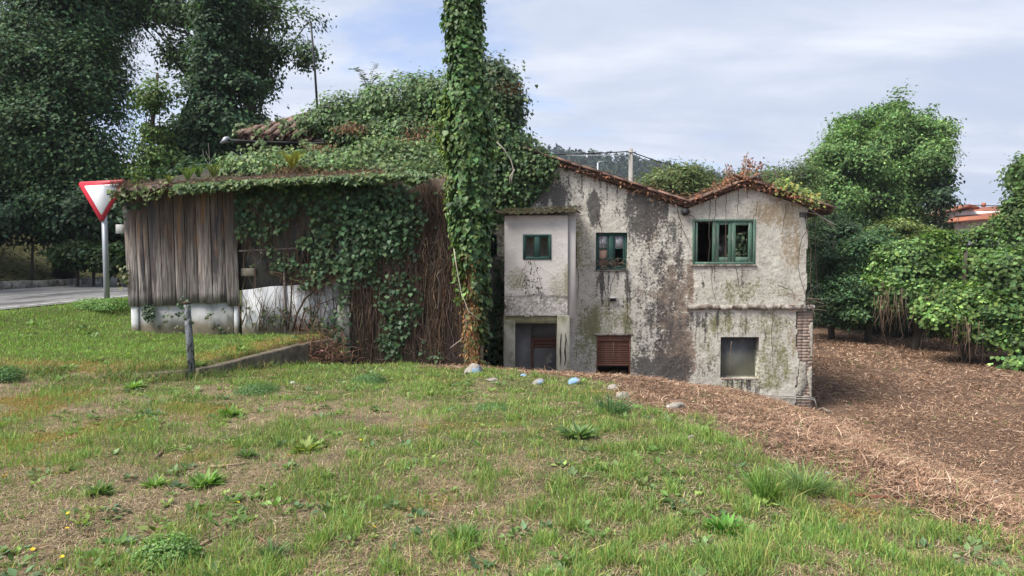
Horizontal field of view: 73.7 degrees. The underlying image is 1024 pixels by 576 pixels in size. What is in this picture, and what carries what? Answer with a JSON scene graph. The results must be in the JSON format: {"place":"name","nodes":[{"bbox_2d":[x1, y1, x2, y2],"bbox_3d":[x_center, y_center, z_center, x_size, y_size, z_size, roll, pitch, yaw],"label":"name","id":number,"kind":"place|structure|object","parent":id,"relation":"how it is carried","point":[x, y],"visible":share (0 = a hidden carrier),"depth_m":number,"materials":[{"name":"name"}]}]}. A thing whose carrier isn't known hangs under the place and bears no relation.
{"place":"outdoors","nodes":[
{"label":"outdoors","id":0,"kind":"place"},
{"bbox_2d":[0,282,127,309],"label":"road","id":1,"kind":"structure","parent":0,"point":[29,299],"depth_m":19.05,"materials":[{"name":"grey asphalt"}]},
{"bbox_2d":[5,288,116,296],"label":"road centre line","id":2,"kind":"object","parent":1,"relation":"on","point":[59,292],"visible":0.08,"depth_m":20.14,"materials":[{"name":"white paint"}]},
{"bbox_2d":[0,295,127,307],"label":"road edge line","id":3,"kind":"object","parent":1,"relation":"on","point":[46,303],"visible":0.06,"depth_m":14.89,"materials":[{"name":"white paint"}]},
{"bbox_2d":[0,234,1023,575],"bbox_3d":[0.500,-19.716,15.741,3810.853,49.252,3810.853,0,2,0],"label":"ground","id":4,"kind":"structure","parent":0,"point":[8,262],"depth_m":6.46,"materials":[{"name":"green plant"}]},
{"bbox_2d":[0,365,28,382],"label":"leafy weed","id":5,"kind":"object","parent":4,"relation":"on","point":[5,375],"visible":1,"depth_m":8.76,"materials":[{"name":"green plant"}]},
{"bbox_2d":[0,174,74,278],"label":"shrub","id":6,"kind":"object","parent":4,"relation":"on","point":[18,225],"visible":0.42,"depth_m":26.02,"materials":[{"name":"green plant"}]},
{"bbox_2d":[0,236,117,280],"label":"bank leaves","id":7,"kind":"object","parent":4,"relation":"on","point":[29,264],"visible":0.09,"depth_m":28.57,"materials":[{"name":"plant"}]},
{"bbox_2d":[0,277,122,289],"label":"road kerb","id":8,"kind":"structure","parent":4,"relation":"on","point":[33,284],"depth_m":24.88,"materials":[{"name":"concrete"}]},
{"bbox_2d":[38,235,101,286],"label":"shrub","id":9,"kind":"object","parent":4,"relation":"on","point":[67,255],"visible":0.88,"depth_m":24.23,"materials":[{"name":"green plant"}]},
{"bbox_2d":[33,174,124,285],"bbox_3d":[-15.803,-2.107,26.046,4.268,4.383,3.806,0,2,0],"label":"shrub","id":10,"kind":"object","parent":4,"relation":"on","point":[57,227],"visible":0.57,"depth_m":24.95,"materials":[{"name":"green plant"}]},
{"bbox_2d":[0,0,176,278],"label":"broadleaf tree","id":11,"kind":"object","parent":4,"relation":"on","point":[63,74],"visible":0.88,"depth_m":26.37,"materials":[{"name":"green plant"}]},
{"bbox_2d":[79,477,116,496],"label":"leafy weed","id":12,"kind":"object","parent":4,"relation":"on","point":[100,486],"visible":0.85,"depth_m":4.72,"materials":[{"name":"green plant"}]},
{"bbox_2d":[67,296,130,311],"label":"leafy weed","id":13,"kind":"object","parent":4,"relation":"on","point":[106,303],"visible":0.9,"depth_m":14.78,"materials":[{"name":"green plant"}]},
{"bbox_2d":[79,180,123,298],"bbox_3d":[-9.522,-0.893,15.960,1.069,3.251,0.124,0,2,0],"label":"road sign","id":14,"kind":"object","parent":4,"relation":"on","point":[97,196],"visible":0.76,"depth_m":15.86,"materials":[{"name":"white metal"}]},
{"bbox_2d":[83,240,126,286],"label":"shrub","id":15,"kind":"object","parent":4,"relation":"on","point":[117,254],"visible":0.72,"depth_m":24.22,"materials":[{"name":"green plant"}]},
{"bbox_2d":[122,380,143,388],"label":"leafy weed","id":16,"kind":"object","parent":4,"relation":"on","point":[134,385],"visible":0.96,"depth_m":8.90,"materials":[{"name":"green plant"}]},
{"bbox_2d":[119,69,190,186],"bbox_3d":[-12.978,-3.863,24.830,2.496,8.003,2.533,-1,2,-14],"label":"young tree","id":17,"kind":"object","parent":4,"relation":"on","point":[152,105],"visible":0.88,"depth_m":24.55,"materials":[{"name":"green plant"}]},
{"bbox_2d":[136,472,174,488],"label":"leafy weed","id":18,"kind":"object","parent":4,"relation":"on","point":[153,481],"visible":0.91,"depth_m":4.92,"materials":[{"name":"green plant"}]},
{"bbox_2d":[152,442,169,460],"bbox_3d":[-2.976,1.379,5.798,0.032,0.040,0.585,-1,2,-16],"label":"stick","id":19,"kind":"object","parent":4,"relation":"on","point":[159,453],"visible":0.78,"depth_m":5.70,"materials":[{"name":"brown wood"}]},
{"bbox_2d":[0,330,338,384],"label":"kerb grass","id":20,"kind":"structure","parent":4,"relation":"on","point":[114,376],"depth_m":9.64,"materials":[{"name":"green plant"}]},
{"bbox_2d":[128,531,210,573],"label":"leafy weed","id":21,"kind":"object","parent":4,"relation":"on","point":[166,545],"visible":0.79,"depth_m":3.59,"materials":[{"name":"green plant"}]},
{"bbox_2d":[175,295,195,379],"bbox_3d":[-4.712,0.771,9.863,0.266,1.340,0.196,2,3,35],"label":"old post","id":22,"kind":"object","parent":4,"relation":"on","point":[185,306],"visible":0.97,"depth_m":9.84,"materials":[{"name":"wood"}]},
{"bbox_2d":[143,155,236,215],"bbox_3d":[-10.572,-2.257,23.842,4.234,4.856,3.394,0,2,0],"label":"shrub","id":23,"kind":"object","parent":4,"relation":"on","point":[175,171],"visible":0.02,"depth_m":23.28,"materials":[{"name":"green plant"}]},
{"bbox_2d":[186,468,229,487],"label":"leafy weed","id":24,"kind":"object","parent":4,"relation":"on","point":[209,480],"visible":0.9,"depth_m":4.96,"materials":[{"name":"green plant"}]},
{"bbox_2d":[142,0,279,283],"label":"ivy clad tree","id":25,"kind":"object","parent":4,"relation":"on","point":[219,83],"visible":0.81,"depth_m":25.85,"materials":[{"name":"green plant"}]},
{"bbox_2d":[199,533,226,546],"bbox_3d":[-1.732,1.451,3.902,0.028,0.028,0.230,1,3,28],"label":"stick","id":26,"kind":"object","parent":4,"relation":"on","point":[206,541],"visible":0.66,"depth_m":3.91,"materials":[{"name":"brown wood"}]},
{"bbox_2d":[94,0,336,157],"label":"broadleaf tree","id":27,"kind":"object","parent":4,"relation":"on","point":[266,56],"visible":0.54,"depth_m":28.35,"materials":[{"name":"green plant"}]},
{"bbox_2d":[99,338,336,379],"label":"kerb wall","id":28,"kind":"structure","parent":4,"relation":"on","point":[295,352],"depth_m":11.63,"materials":[{"name":"grey concrete"}]},
{"bbox_2d":[209,462,248,467],"bbox_3d":[-2.225,1.391,5.368,0.290,0.021,0.042,-1,2,-24],"label":"stick","id":29,"kind":"object","parent":4,"relation":"on","point":[235,464],"visible":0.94,"depth_m":5.36,"materials":[{"name":"brown wood"}]},
{"bbox_2d":[216,402,243,417],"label":"leafy weed","id":30,"kind":"object","parent":4,"relation":"on","point":[232,410],"visible":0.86,"depth_m":7.26,"materials":[{"name":"green plant"}]},
{"bbox_2d":[107,169,381,363],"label":"plank shed","id":31,"kind":"structure","parent":4,"relation":"on","point":[172,259],"depth_m":13.48,"materials":[{"name":"grey wood"}]},
{"bbox_2d":[162,174,176,182],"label":"fern","id":32,"kind":"object","parent":31,"relation":"on","point":[168,178],"visible":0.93,"depth_m":13.19,"materials":[{"name":"green plant"}]},
{"bbox_2d":[177,167,198,179],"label":"fern","id":33,"kind":"object","parent":31,"relation":"on","point":[187,174],"visible":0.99,"depth_m":13.17,"materials":[{"name":"green plant"}]},
{"bbox_2d":[187,164,206,176],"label":"fern","id":34,"kind":"object","parent":31,"relation":"on","point":[199,171],"visible":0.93,"depth_m":13.37,"materials":[{"name":"green plant"}]},
{"bbox_2d":[204,164,221,176],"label":"fern","id":35,"kind":"object","parent":31,"relation":"on","point":[215,169],"visible":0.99,"depth_m":13.26,"materials":[{"name":"green plant"}]},
{"bbox_2d":[202,143,223,178],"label":"dry weed","id":36,"kind":"object","parent":31,"relation":"on","point":[209,159],"visible":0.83,"depth_m":13.51,"materials":[{"name":"plant"}]},
{"bbox_2d":[141,172,352,361],"bbox_3d":[-5.215,-0.319,13.232,4.220,3.899,0.540,0,2,0],"label":"ivy","id":37,"kind":"object","parent":31,"relation":"attached to","point":[288,210],"visible":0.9,"depth_m":13.36,"materials":[{"name":"green plant"}]},
{"bbox_2d":[100,164,431,289],"bbox_3d":[-4.782,-1.200,13.360,6.424,2.485,1.150,0,2,0],"label":"ivy","id":38,"kind":"object","parent":31,"relation":"attached to","point":[281,181],"visible":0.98,"depth_m":12.96,"materials":[{"name":"green plant"}]},
{"bbox_2d":[278,151,305,168],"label":"fern","id":39,"kind":"object","parent":31,"relation":"on","point":[292,161],"visible":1,"depth_m":13.83,"materials":[{"name":"green plant"}]},
{"bbox_2d":[230,446,258,459],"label":"leafy weed","id":40,"kind":"object","parent":4,"relation":"on","point":[244,451],"visible":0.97,"depth_m":5.62,"materials":[{"name":"green plant"}]},
{"bbox_2d":[231,381,283,396],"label":"grass tussock","id":41,"kind":"object","parent":4,"relation":"on","point":[253,387],"depth_m":8.68,"materials":[{"name":"green plant"}]},
{"bbox_2d":[250,533,301,558],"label":"grass tussock","id":42,"kind":"object","parent":4,"relation":"on","point":[280,550],"depth_m":3.72,"materials":[{"name":"green plant"}]},
{"bbox_2d":[286,434,323,454],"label":"leafy weed","id":43,"kind":"object","parent":4,"relation":"on","point":[308,445],"visible":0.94,"depth_m":5.83,"materials":[{"name":"green plant"}]},
{"bbox_2d":[292,305,366,364],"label":"dead bush","id":44,"kind":"object","parent":4,"relation":"on","point":[328,351],"visible":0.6,"depth_m":12.90,"materials":[{"name":"brown plant"}]},
{"bbox_2d":[350,372,387,384],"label":"grass tussock","id":45,"kind":"object","parent":4,"relation":"on","point":[366,377],"depth_m":9.50,"materials":[{"name":"green plant"}]},
{"bbox_2d":[351,179,464,366],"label":"lean to wall","id":46,"kind":"structure","parent":4,"relation":"on","point":[417,349],"depth_m":13.57,"materials":[{"name":"brown wood"}]},
{"bbox_2d":[338,175,464,365],"bbox_3d":[-2.031,-0.141,13.273,2.775,4.111,0.574,0,2,0],"label":"ivy","id":47,"kind":"object","parent":46,"relation":"attached to","point":[396,240],"visible":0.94,"depth_m":13.39,"materials":[{"name":"green plant"}]},
{"bbox_2d":[429,0,499,365],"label":"ivy covered pole","id":48,"kind":"object","parent":4,"relation":"on","point":[466,127],"visible":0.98,"depth_m":11.40,"materials":[{"name":"green plant"}]},
{"bbox_2d":[436,516,499,543],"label":"grass tussock","id":49,"kind":"object","parent":4,"relation":"on","point":[471,530],"depth_m":3.92,"materials":[{"name":"green plant"}]},
{"bbox_2d":[464,363,482,374],"bbox_3d":[-0.609,1.294,10.668,0.312,0.235,0.300,-11,-7,9],"label":"stone","id":50,"kind":"object","parent":4,"relation":"on","point":[472,368],"visible":0.51,"depth_m":10.56,"materials":[{"name":"grey stone"}]},
{"bbox_2d":[486,378,497,381],"bbox_3d":[-0.281,1.330,9.837,0.197,0.063,0.150,4,3,-8],"label":"stone","id":51,"kind":"object","parent":4,"relation":"on","point":[492,379],"visible":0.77,"depth_m":9.80,"materials":[{"name":"stone"}]},
{"bbox_2d":[471,401,513,411],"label":"grass tussock","id":52,"kind":"object","parent":4,"relation":"on","point":[487,403],"depth_m":7.41,"materials":[{"name":"green plant"}]},
{"bbox_2d":[0,319,1023,575],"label":"herbs","id":53,"kind":"object","parent":4,"relation":"on","point":[592,533],"visible":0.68,"depth_m":4.55,"materials":[{"name":"green plant"}]},
{"bbox_2d":[0,330,1023,575],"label":"litter","id":54,"kind":"object","parent":4,"relation":"on","point":[888,480],"visible":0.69,"depth_m":10.26,"materials":[{"name":"plant"}]},
{"bbox_2d":[220,108,836,412],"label":"abandoned house","id":55,"kind":"structure","parent":4,"relation":"on","point":[685,326],"depth_m":16.00,"materials":[{"name":"paint"}]},
{"bbox_2d":[309,23,317,114],"bbox_3d":[-4.931,-5.291,17.102,0.145,2.573,0.271,2,3,44],"label":"antenna mast","id":56,"kind":"object","parent":55,"relation":"on","point":[315,77],"visible":0.82,"depth_m":17.07,"materials":[{"name":"black metal"}]},
{"bbox_2d":[207,49,567,365],"bbox_3d":[-2.675,-1.978,15.830,7.973,7.679,5.419,0,2,0],"label":"ivy","id":57,"kind":"object","parent":55,"relation":"on","point":[389,126],"visible":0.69,"depth_m":15.80,"materials":[{"name":"green plant"}]},
{"bbox_2d":[349,62,381,87],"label":"sapling","id":58,"kind":"object","parent":57,"relation":"on","point":[363,77],"visible":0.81,"depth_m":17.01,"materials":[{"name":"green plant"}]},
{"bbox_2d":[490,235,496,256],"bbox_3d":[-0.437,-0.990,16.079,0.175,0.523,0.050,0,2,0],"label":"window","id":59,"kind":"structure","parent":55,"relation":"in","point":[493,250],"depth_m":16.07,"materials":[{"name":"green paint"}]},
{"bbox_2d":[513,258,551,318],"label":"dead creeper","id":60,"kind":"object","parent":55,"relation":"attached to","point":[538,288],"visible":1,"depth_m":15.26,"materials":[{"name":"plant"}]},
{"bbox_2d":[523,234,550,259],"bbox_3d":[0.561,-0.919,15.293,0.637,0.564,0.065,0,2,0],"label":"window","id":61,"kind":"structure","parent":55,"relation":"in","point":[536,237],"depth_m":15.27,"materials":[{"name":"green paint"}]},
{"bbox_2d":[497,204,581,215],"bbox_3d":[0.616,-1.751,15.307,1.971,0.292,0.539,0,2,0],"label":"moss fringe","id":62,"kind":"object","parent":55,"relation":"hanging from","point":[565,208],"visible":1,"depth_m":15.13,"materials":[{"name":"green plant"}]},
{"bbox_2d":[531,338,555,370],"bbox_3d":[0.779,1.991,15.950,0.668,1.674,0.080,0,2,0],"label":"door","id":63,"kind":"structure","parent":55,"relation":"in","point":[539,350],"depth_m":15.93,"materials":[{"name":"red paint"}]},
{"bbox_2d":[594,233,628,270],"bbox_3d":[2.329,-0.845,16.029,0.797,0.908,0.160,0,2,0],"label":"window","id":64,"kind":"structure","parent":55,"relation":"in","point":[610,241],"depth_m":16.06,"materials":[{"name":"green paint"}]},
{"bbox_2d":[594,333,632,373],"bbox_3d":[2.392,1.613,16.120,0.912,1.097,0.130,0,2,0],"label":"window","id":65,"kind":"structure","parent":55,"relation":"in","point":[604,339],"depth_m":16.12,"materials":[{"name":"brown paint"}]},
{"bbox_2d":[556,152,834,372],"bbox_3d":[4.159,-0.577,15.979,6.694,5.157,1.764,0,2,0],"label":"dead creeper","id":66,"kind":"object","parent":55,"relation":"attached to","point":[746,171],"visible":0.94,"depth_m":15.82,"materials":[{"name":"brown plant"}]},
{"bbox_2d":[690,219,756,265],"bbox_3d":[4.954,-1.059,15.991,1.544,1.099,0.130,0,2,0],"label":"window","id":67,"kind":"structure","parent":55,"relation":"in","point":[731,260],"depth_m":15.98,"materials":[{"name":"green paint"}]},
{"bbox_2d":[720,337,756,379],"bbox_3d":[5.358,1.655,16.192,0.899,1.012,0.270,0,2,0],"label":"window","id":68,"kind":"structure","parent":55,"relation":"in","point":[743,349],"depth_m":16.28,"materials":[{"name":"glass"}]},
{"bbox_2d":[772,174,825,215],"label":"creeper","id":69,"kind":"object","parent":55,"relation":"attached to","point":[794,188],"visible":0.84,"depth_m":15.76,"materials":[{"name":"green plant"}]},
{"bbox_2d":[532,378,544,384],"bbox_3d":[0.386,1.339,9.682,0.196,0.108,0.192,-20,-9,22],"label":"stone","id":70,"kind":"object","parent":4,"relation":"on","point":[539,381],"visible":0.63,"depth_m":9.61,"materials":[{"name":"beige stone"}]},
{"bbox_2d":[568,377,580,384],"bbox_3d":[0.899,1.353,9.868,0.193,0.121,0.188,-7,-1,-16],"label":"stone","id":71,"kind":"object","parent":4,"relation":"on","point":[574,381],"visible":0.81,"depth_m":9.80,"materials":[{"name":"blue stone"}]},
{"bbox_2d":[552,419,599,445],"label":"leafy weed","id":72,"kind":"object","parent":4,"relation":"on","point":[576,431],"visible":0.98,"depth_m":6.10,"materials":[{"name":"green plant"}]},
{"bbox_2d":[582,389,642,414],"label":"grass tussock","id":73,"kind":"object","parent":4,"relation":"on","point":[624,408],"depth_m":7.27,"materials":[{"name":"green plant"}]},
{"bbox_2d":[608,384,617,388],"bbox_3d":[1.412,1.392,9.561,0.164,0.088,0.150,-9,0,-11],"label":"stone","id":74,"kind":"object","parent":4,"relation":"on","point":[613,385],"visible":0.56,"depth_m":9.54,"materials":[{"name":"stone"}]},
{"bbox_2d":[616,392,629,398],"bbox_3d":[1.386,1.356,8.521,0.189,0.107,0.145,0,2,3],"label":"stone","id":75,"kind":"object","parent":4,"relation":"on","point":[623,393],"visible":0.45,"depth_m":8.49,"materials":[{"name":"beige stone"}]},
{"bbox_2d":[626,148,636,180],"bbox_3d":[5.362,-1.907,30.949,0.515,8.745,0.300,0,2,0],"label":"utility pole","id":76,"kind":"object","parent":4,"relation":"on","point":[631,156],"visible":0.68,"depth_m":30.73,"materials":[{"name":"white concrete"}]},
{"bbox_2d":[554,151,628,154],"bbox_3d":[-0.009,-5.640,28.254,11.564,0.852,0.047,-1,2,-25],"label":"power cable","id":77,"kind":"object","parent":76,"relation":"attached to","point":[591,153],"visible":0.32,"depth_m":29.86,"materials":[{"name":"black rubber"}]},
{"bbox_2d":[585,155,617,155],"bbox_3d":[1.831,-6.345,32.278,7.458,0.613,0.018,1,2,24],"label":"power cable","id":78,"kind":"object","parent":76,"relation":"attached to","point":[601,155],"visible":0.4,"depth_m":31.29,"materials":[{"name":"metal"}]},
{"bbox_2d":[634,153,724,178],"bbox_3d":[12.540,-6.217,37.734,0.047,0.705,19.943,2,3,45],"label":"power cable","id":79,"kind":"object","parent":76,"relation":"attached to","point":[658,161],"visible":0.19,"depth_m":31.70,"materials":[{"name":"black rubber"}]},
{"bbox_2d":[665,402,684,408],"bbox_3d":[1.876,1.358,7.881,0.187,0.078,0.296,3,0,39],"label":"stone","id":80,"kind":"object","parent":4,"relation":"on","point":[674,405],"visible":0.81,"depth_m":7.79,"materials":[{"name":"beige stone"}]},
{"bbox_2d":[632,156,726,198],"bbox_3d":[6.720,-1.273,27.060,4.971,7.819,3.608,0,2,0],"label":"bushy tree","id":81,"kind":"object","parent":4,"relation":"on","point":[685,180],"visible":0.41,"depth_m":26.30,"materials":[{"name":"green plant"}]},
{"bbox_2d":[682,540,756,565],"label":"grass tussock","id":82,"kind":"object","parent":4,"relation":"on","point":[704,552],"depth_m":3.49,"materials":[{"name":"green plant"}]},
{"bbox_2d":[701,510,753,537],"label":"leafy weed","id":83,"kind":"object","parent":4,"relation":"on","point":[724,517],"visible":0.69,"depth_m":3.98,"materials":[{"name":"green plant"}]},
{"bbox_2d":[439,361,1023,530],"bbox_3d":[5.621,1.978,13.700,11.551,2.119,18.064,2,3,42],"label":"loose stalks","id":84,"kind":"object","parent":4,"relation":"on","point":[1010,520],"visible":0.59,"depth_m":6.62,"materials":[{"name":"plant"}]},
{"bbox_2d":[732,463,798,503],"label":"grass tussock","id":85,"kind":"object","parent":4,"relation":"on","point":[761,491],"depth_m":4.49,"materials":[{"name":"green plant"}]},
{"bbox_2d":[715,152,843,236],"bbox_3d":[10.925,-1.593,28.927,5.931,8.235,4.386,0,2,0],"label":"bushy tree","id":86,"kind":"object","parent":4,"relation":"on","point":[797,173],"visible":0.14,"depth_m":28.23,"materials":[{"name":"green plant"}]},
{"bbox_2d":[765,457,856,497],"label":"grass tussock","id":87,"kind":"object","parent":4,"relation":"on","point":[804,487],"depth_m":4.60,"materials":[{"name":"green plant"}]},
{"bbox_2d":[620,352,1023,531],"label":"sprouts","id":88,"kind":"object","parent":4,"relation":"on","point":[881,450],"visible":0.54,"depth_m":5.91,"materials":[{"name":"green plant"}]},
{"bbox_2d":[806,202,873,339],"bbox_3d":[14.610,-0.763,31.280,4.934,6.412,4.904,-1,3,-29],"label":"bushy tree","id":89,"kind":"object","parent":4,"relation":"on","point":[825,233],"visible":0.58,"depth_m":30.61,"materials":[{"name":"green plant"}]},
{"bbox_2d":[711,206,1000,339],"bbox_3d":[21.625,-0.951,39.564,22.160,10.504,22.001,2,3,41],"label":"thicket","id":90,"kind":"object","parent":4,"relation":"on","point":[741,244],"visible":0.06,"depth_m":32.34,"materials":[{"name":"green plant"}]},
{"bbox_2d":[809,224,914,342],"bbox_3d":[15.415,-0.164,29.986,4.942,5.375,4.201,-1,3,-28],"label":"bushy tree","id":91,"kind":"object","parent":4,"relation":"on","point":[844,292],"visible":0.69,"depth_m":29.22,"materials":[{"name":"green plant"}]},
{"bbox_2d":[848,492,902,498],"bbox_3d":[2.462,1.408,4.599,0.374,0.048,0.107,0,2,0],"label":"stick","id":92,"kind":"object","parent":4,"relation":"on","point":[871,496],"visible":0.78,"depth_m":4.58,"materials":[{"name":"brown wood"}]},
{"bbox_2d":[800,82,968,230],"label":"broadleaf tree","id":93,"kind":"object","parent":4,"relation":"on","point":[891,150],"visible":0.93,"depth_m":41.31,"materials":[{"name":"green plant"}]},
{"bbox_2d":[862,215,944,241],"bbox_3d":[19.339,-0.664,34.143,4.661,5.953,3.962,0,2,0],"label":"bushy tree","id":94,"kind":"object","parent":4,"relation":"on","point":[909,228],"visible":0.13,"depth_m":33.61,"materials":[{"name":"green plant"}]},
{"bbox_2d":[852,236,957,349],"bbox_3d":[16.130,0.246,27.540,4.626,4.699,4.340,0,2,0],"label":"fig tree","id":95,"kind":"object","parent":4,"relation":"on","point":[899,264],"visible":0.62,"depth_m":26.71,"materials":[{"name":"green plant"}]},
{"bbox_2d":[871,282,908,352],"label":"dead creeper","id":96,"kind":"object","parent":95,"relation":"hanging from","point":[885,308],"visible":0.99,"depth_m":25.59,"materials":[{"name":"brown plant"}]},
{"bbox_2d":[917,169,965,232],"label":"broadleaf tree","id":97,"kind":"object","parent":4,"relation":"on","point":[941,198],"visible":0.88,"depth_m":40.53,"materials":[{"name":"green plant"}]},
{"bbox_2d":[906,278,1009,360],"bbox_3d":[15.935,1.200,23.708,4.633,3.089,3.546,0,2,0],"label":"fig tree","id":98,"kind":"object","parent":4,"relation":"on","point":[943,312],"visible":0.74,"depth_m":23.06,"materials":[{"name":"green plant"}]},
{"bbox_2d":[909,290,946,357],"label":"dead creeper","id":99,"kind":"object","parent":98,"relation":"hanging from","point":[926,332],"visible":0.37,"depth_m":23.98,"materials":[{"name":"brown plant"}]},
{"bbox_2d":[949,305,985,368],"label":"dead creeper","id":100,"kind":"object","parent":98,"relation":"hanging from","point":[968,335],"visible":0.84,"depth_m":22.56,"materials":[{"name":"brown plant"}]},
{"bbox_2d":[925,203,1004,246],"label":"house","id":101,"kind":"structure","parent":4,"relation":"on","point":[970,214],"depth_m":61.70,"materials":[{"name":"white tile"}]},
{"bbox_2d":[908,222,1022,354],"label":"fig tree","id":102,"kind":"object","parent":4,"relation":"on","point":[956,251],"visible":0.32,"depth_m":26.10,"materials":[{"name":"green plant"}]},
{"bbox_2d":[962,242,1023,371],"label":"fig tree","id":103,"kind":"object","parent":4,"relation":"on","point":[1002,268],"visible":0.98,"depth_m":22.35,"materials":[{"name":"green plant"}]},
{"bbox_2d":[979,151,1023,246],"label":"broadleaf tree","id":104,"kind":"object","parent":4,"relation":"on","point":[1011,209],"visible":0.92,"depth_m":29.63,"materials":[{"name":"green plant"}]},
{"bbox_2d":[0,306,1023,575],"bbox_3d":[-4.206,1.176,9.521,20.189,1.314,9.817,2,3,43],"label":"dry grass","id":105,"kind":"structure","parent":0,"point":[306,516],"depth_m":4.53,"materials":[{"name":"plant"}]},
{"bbox_2d":[0,0,1023,207],"label":"sky","id":106,"kind":"structure","parent":0,"point":[720,81],"materials":[{"name":"white"}]},
{"bbox_2d":[874,198,997,205],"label":"power cable","id":107,"kind":"object","parent":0,"point":[924,202],"visible":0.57,"depth_m":43.34,"materials":[{"name":"black rubber"}]},
{"bbox_3d":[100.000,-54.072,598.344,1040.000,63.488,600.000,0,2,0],"label":"hill","id":108,"kind":"structure","parent":0,"visible":0},
{"bbox_2d":[529,143,865,221],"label":"wood","id":109,"kind":"object","parent":108,"relation":"on","point":[619,168],"visible":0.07,"depth_m":417.61,"materials":[{"name":"green plant"}]}
]}

